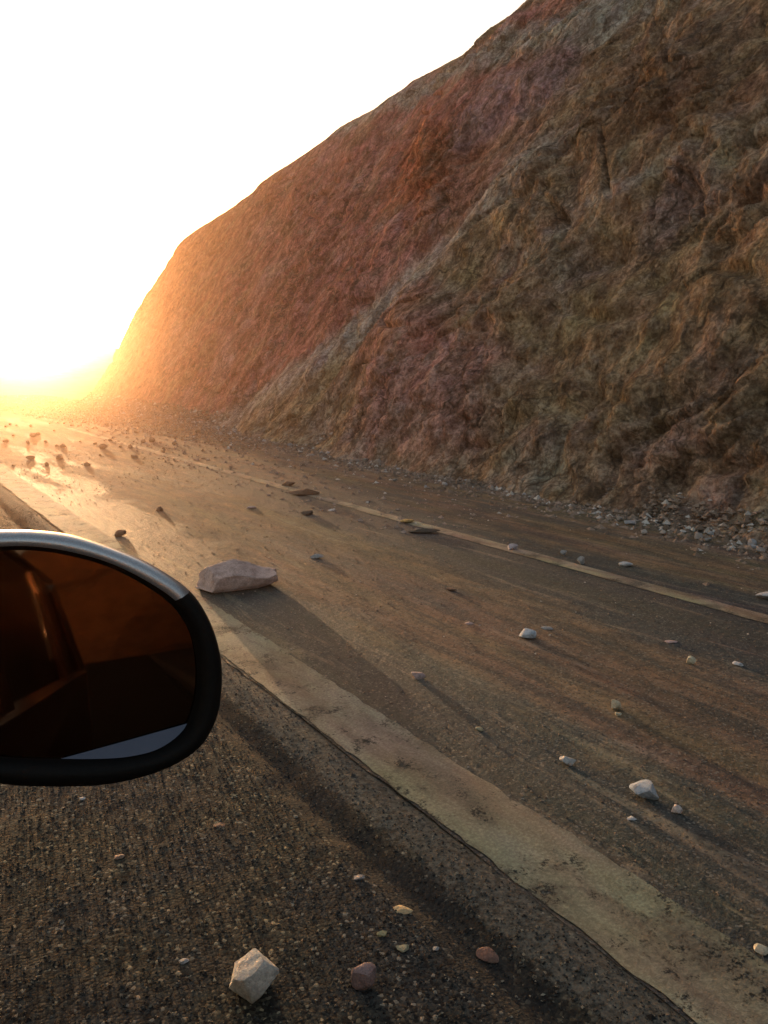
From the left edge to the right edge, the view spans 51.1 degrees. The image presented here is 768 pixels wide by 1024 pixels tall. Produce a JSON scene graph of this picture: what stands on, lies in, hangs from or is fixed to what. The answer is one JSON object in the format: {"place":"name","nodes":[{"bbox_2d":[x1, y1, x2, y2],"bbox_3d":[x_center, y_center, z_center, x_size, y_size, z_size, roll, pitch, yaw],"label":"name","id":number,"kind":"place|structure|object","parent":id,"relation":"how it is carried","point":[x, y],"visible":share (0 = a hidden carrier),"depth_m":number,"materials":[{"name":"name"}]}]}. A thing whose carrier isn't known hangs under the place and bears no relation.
{"place":"outdoors","nodes":[
{"label":"outdoors","id":0,"kind":"place"},
{"bbox_2d":[0,379,99,393],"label":"ground","id":1,"kind":"structure","parent":0,"point":[83,386],"depth_m":85.46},
{"bbox_2d":[0,395,302,450],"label":"slide debris","id":2,"kind":"object","parent":1,"relation":"on","point":[50,398],"visible":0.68,"depth_m":25.96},
{"bbox_2d":[0,340,117,379],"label":"distant rise","id":3,"kind":"structure","parent":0,"point":[49,360],"depth_m":151.61,"materials":[{"name":"white"}]},
{"bbox_2d":[0,0,525,347],"label":"sky","id":4,"kind":"structure","parent":0,"point":[127,127],"materials":[{"name":"white"}]},
{"bbox_2d":[0,505,687,1023],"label":"gravel","id":5,"kind":"structure","parent":0,"point":[620,971],"depth_m":2.25,"materials":[{"name":"grey gravel"}]},
{"bbox_2d":[0,484,690,1023],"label":"road shoulder","id":6,"kind":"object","parent":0,"point":[350,940],"visible":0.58,"depth_m":2.31},
{"bbox_2d":[0,530,221,786],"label":"mirror","id":7,"kind":"object","parent":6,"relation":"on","point":[110,666],"visible":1,"depth_m":0.60,"materials":[{"name":"mirror"}]},
{"bbox_2d":[114,854,124,859],"bbox_3d":[-0.832,1.084,2.526,0.032,0.012,0.024,-1,10,-8],"label":"stone chip","id":8,"kind":"object","parent":6,"relation":"on","point":[119,856],"visible":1,"depth_m":2.52,"materials":[{"name":"stone"}]},
{"bbox_2d":[179,958,188,964],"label":"pebble","id":9,"kind":"object","parent":6,"relation":"on","point":[182,961],"visible":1,"depth_m":2.08,"materials":[{"name":"stone"}]},
{"bbox_2d":[213,822,224,827],"bbox_3d":[-0.555,1.056,2.708,0.042,0.008,0.028,0,10,-1],"label":"stone chip","id":10,"kind":"object","parent":6,"relation":"on","point":[218,825],"visible":1,"depth_m":2.71,"materials":[{"name":"stone"}]},
{"bbox_2d":[229,948,278,1003],"bbox_3d":[-0.318,1.138,1.964,0.122,0.107,0.091,-2,10,-10],"label":"rock","id":11,"kind":"object","parent":6,"relation":"on","point":[255,973],"visible":1,"depth_m":1.94,"materials":[{"name":"stone"}]},
{"bbox_2d":[354,874,363,879],"bbox_3d":[-0.076,1.102,2.423,0.037,0.010,0.023,-4,11,-20],"label":"stone chip","id":12,"kind":"object","parent":6,"relation":"on","point":[359,877],"visible":1,"depth_m":2.42,"materials":[{"name":"stone"}]},
{"bbox_2d":[351,962,375,990],"bbox_3d":[-0.050,1.152,1.994,0.063,0.065,0.048,0,10,-2],"label":"rock","id":13,"kind":"object","parent":6,"relation":"on","point":[363,975],"visible":1,"depth_m":1.98,"materials":[{"name":"stone"}]},
{"bbox_2d":[377,930,386,936],"bbox_3d":[-0.006,1.143,2.175,0.027,0.013,0.019,2,10,12],"label":"stone chip","id":14,"kind":"object","parent":6,"relation":"on","point":[382,933],"visible":1,"depth_m":2.17,"materials":[{"name":"stone"}]},
{"bbox_2d":[396,944,408,951],"bbox_3d":[0.048,1.153,2.119,0.036,0.012,0.029,0,10,1],"label":"stone chip","id":15,"kind":"object","parent":6,"relation":"on","point":[403,948],"visible":1,"depth_m":2.12,"materials":[{"name":"stone"}]},
{"bbox_2d":[393,905,412,914],"bbox_3d":[0.055,1.131,2.286,0.052,0.010,0.047,-3,10,-16],"label":"stone chip","id":16,"kind":"object","parent":6,"relation":"on","point":[404,910],"visible":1,"depth_m":2.28,"materials":[{"name":"stone"}]},
{"bbox_2d":[476,946,498,962],"bbox_3d":[0.275,1.172,2.124,0.041,0.017,0.063,-9,14,-42],"label":"rock","id":17,"kind":"object","parent":6,"relation":"on","point":[487,954],"visible":1,"depth_m":2.12,"materials":[{"name":"stone"}]},
{"bbox_2d":[0,385,767,1023],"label":"road","id":18,"kind":"structure","parent":0,"point":[506,681],"depth_m":4.77,"materials":[{"name":"grey asphalt"}]},
{"bbox_2d":[26,455,34,458],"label":"clod","id":19,"kind":"object","parent":18,"relation":"on","point":[30,457],"visible":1,"depth_m":13.71,"materials":[{"name":"stone"}]},
{"bbox_2d":[99,443,107,448],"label":"clod","id":20,"kind":"object","parent":18,"relation":"on","point":[103,446],"visible":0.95,"depth_m":15.52,"materials":[{"name":"stone"}]},
{"bbox_2d":[114,530,126,535],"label":"clod","id":21,"kind":"object","parent":18,"relation":"on","point":[120,532],"visible":1,"depth_m":7.36,"materials":[{"name":"soil"}]},
{"bbox_2d":[195,559,277,592],"bbox_3d":[-1.025,0.440,5.632,0.575,0.221,0.292,-4,11,-23],"label":"rock","id":22,"kind":"object","parent":18,"relation":"on","point":[231,575],"visible":1,"depth_m":5.53,"materials":[{"name":"stone"}]},
{"bbox_2d":[282,481,295,485],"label":"clod","id":23,"kind":"object","parent":18,"relation":"on","point":[288,483],"visible":1,"depth_m":10.54,"materials":[{"name":"soil"}]},
{"bbox_2d":[288,488,318,494],"bbox_3d":[-0.976,-0.248,9.820,0.385,0.091,0.183,-1,10,-6],"label":"clod","id":24,"kind":"object","parent":18,"relation":"on","point":[305,491],"visible":1,"depth_m":9.77,"materials":[{"name":"soil"}]},
{"bbox_2d":[300,510,312,514],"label":"clod","id":25,"kind":"object","parent":18,"relation":"on","point":[309,512],"visible":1,"depth_m":8.46,"materials":[{"name":"soil"}]},
{"bbox_2d":[26,412,595,534],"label":"scattered stones","id":26,"kind":"object","parent":18,"relation":"on","point":[368,501],"visible":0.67,"depth_m":13.04,"materials":[{"name":"brown stone"}]},
{"bbox_2d":[310,554,323,558],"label":"rock","id":27,"kind":"object","parent":18,"relation":"on","point":[315,556],"visible":1,"depth_m":6.49,"materials":[{"name":"stone"}]},
{"bbox_2d":[0,466,767,1023],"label":"edge line","id":28,"kind":"object","parent":18,"relation":"on","point":[504,832],"visible":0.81,"depth_m":2.58,"materials":[{"name":"white paint"}]},
{"bbox_2d":[62,391,767,585],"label":"rubble","id":29,"kind":"object","parent":18,"relation":"on","point":[163,411],"depth_m":9.15,"materials":[{"name":"gravel"}]},
{"bbox_2d":[66,428,767,622],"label":"edge line","id":30,"kind":"object","parent":18,"relation":"on","point":[748,614],"visible":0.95,"depth_m":6.59,"materials":[{"name":"white paint"}]},
{"bbox_2d":[400,519,413,522],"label":"clod","id":31,"kind":"object","parent":30,"relation":"on","point":[407,520],"visible":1,"depth_m":8.01,"materials":[{"name":"soil"}]},
{"bbox_2d":[411,672,424,678],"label":"rock","id":32,"kind":"object","parent":18,"relation":"on","point":[418,675],"visible":1,"depth_m":3.97,"materials":[{"name":"stone"}]},
{"bbox_2d":[408,528,440,533],"bbox_3d":[0.378,0.178,7.528,0.310,0.049,0.100,1,10,3],"label":"clod","id":33,"kind":"object","parent":18,"relation":"on","point":[424,531],"visible":1,"depth_m":7.49,"materials":[{"name":"soil"}]},
{"bbox_2d":[446,587,455,590],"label":"clod","id":34,"kind":"object","parent":18,"relation":"on","point":[450,589],"visible":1,"depth_m":5.53,"materials":[{"name":"stone"}]},
{"bbox_2d":[507,543,517,549],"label":"rock","id":35,"kind":"object","parent":18,"relation":"on","point":[511,546],"visible":1,"depth_m":6.80,"materials":[{"name":"stone"}]},
{"bbox_2d":[519,628,535,637],"bbox_3d":[0.820,0.693,4.588,0.099,0.057,0.099,2,10,10],"label":"rock","id":36,"kind":"object","parent":18,"relation":"on","point":[527,633],"visible":1,"depth_m":4.55,"materials":[{"name":"stone"}]},
{"bbox_2d":[541,626,552,629],"bbox_3d":[0.960,0.684,4.737,0.058,0.015,0.065,-3,10,-15],"label":"stone chip","id":37,"kind":"object","parent":18,"relation":"on","point":[546,627],"visible":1,"depth_m":4.73,"materials":[{"name":"stone"}]},
{"bbox_2d":[559,756,575,765],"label":"rock","id":38,"kind":"object","parent":18,"relation":"on","point":[568,761],"visible":1,"depth_m":3.10,"materials":[{"name":"stone"}]},
{"bbox_2d":[577,556,584,563],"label":"rock","id":39,"kind":"object","parent":18,"relation":"on","point":[580,559],"visible":1,"depth_m":6.31,"materials":[{"name":"stone"}]},
{"bbox_2d":[611,699,620,709],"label":"rock","id":40,"kind":"object","parent":18,"relation":"on","point":[615,704],"visible":1,"depth_m":3.60,"materials":[{"name":"stone"}]},
{"bbox_2d":[618,561,632,566],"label":"rock","id":41,"kind":"object","parent":18,"relation":"on","point":[624,564],"visible":1,"depth_m":6.22,"materials":[{"name":"stone"}]},
{"bbox_2d":[624,520,635,524],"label":"rubble stone","id":42,"kind":"object","parent":18,"relation":"on","point":[630,522],"visible":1,"depth_m":7.91,"materials":[{"name":"stone"}]},
{"bbox_2d":[627,816,636,820],"bbox_3d":[0.844,1.044,2.735,0.034,0.009,0.025,3,11,18],"label":"stone chip","id":43,"kind":"object","parent":18,"relation":"on","point":[631,818],"visible":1,"depth_m":2.73,"materials":[{"name":"stone"}]},
{"bbox_2d":[629,779,658,799],"bbox_3d":[0.925,0.993,2.869,0.074,0.068,0.083,-4,11,-22],"label":"rock","id":44,"kind":"object","parent":18,"relation":"on","point":[644,788],"visible":1,"depth_m":2.85,"materials":[{"name":"stone"}]},
{"bbox_2d":[665,640,676,642],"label":"stone chip","id":45,"kind":"object","parent":18,"relation":"on","point":[669,641],"visible":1,"depth_m":4.50,"materials":[{"name":"stone"}]},
{"bbox_2d":[671,804,682,813],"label":"rock","id":46,"kind":"object","parent":18,"relation":"on","point":[677,809],"visible":1,"depth_m":2.76,"materials":[{"name":"stone"}]},
{"bbox_2d":[686,656,695,663],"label":"pebble","id":47,"kind":"object","parent":18,"relation":"on","point":[691,659],"visible":1,"depth_m":4.17,"materials":[{"name":"stone"}]},
{"bbox_2d":[694,532,702,538],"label":"rubble stone","id":48,"kind":"object","parent":18,"relation":"on","point":[698,535],"visible":0.99,"depth_m":7.25,"materials":[{"name":"stone"}]},
{"bbox_2d":[732,661,743,666],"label":"pebble","id":49,"kind":"object","parent":18,"relation":"on","point":[736,663],"visible":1,"depth_m":4.15,"materials":[{"name":"stone"}]},
{"bbox_2d":[747,539,756,544],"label":"rubble stone","id":50,"kind":"object","parent":18,"relation":"on","point":[752,541],"visible":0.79,"depth_m":6.97,"materials":[{"name":"stone"}]},
{"bbox_2d":[756,546,764,552],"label":"rubble stone","id":51,"kind":"object","parent":18,"relation":"on","point":[759,549],"visible":1,"depth_m":6.70,"materials":[{"name":"stone"}]},
{"bbox_2d":[753,943,767,955],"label":"rock","id":52,"kind":"object","parent":18,"relation":"on","point":[761,949],"visible":1,"depth_m":2.11,"materials":[{"name":"stone"}]},
{"bbox_2d":[756,591,767,598],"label":"rock","id":53,"kind":"object","parent":18,"relation":"on","point":[763,595],"visible":1,"depth_m":5.33,"materials":[{"name":"stone"}]},
{"bbox_2d":[1,439,767,950],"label":"grit","id":54,"kind":"object","parent":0,"point":[467,625],"visible":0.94,"depth_m":5.24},
{"bbox_2d":[92,0,767,544],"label":"cliff","id":55,"kind":"structure","parent":0,"point":[522,248],"depth_m":12.93,"materials":[{"name":"brown stone"}]}
]}

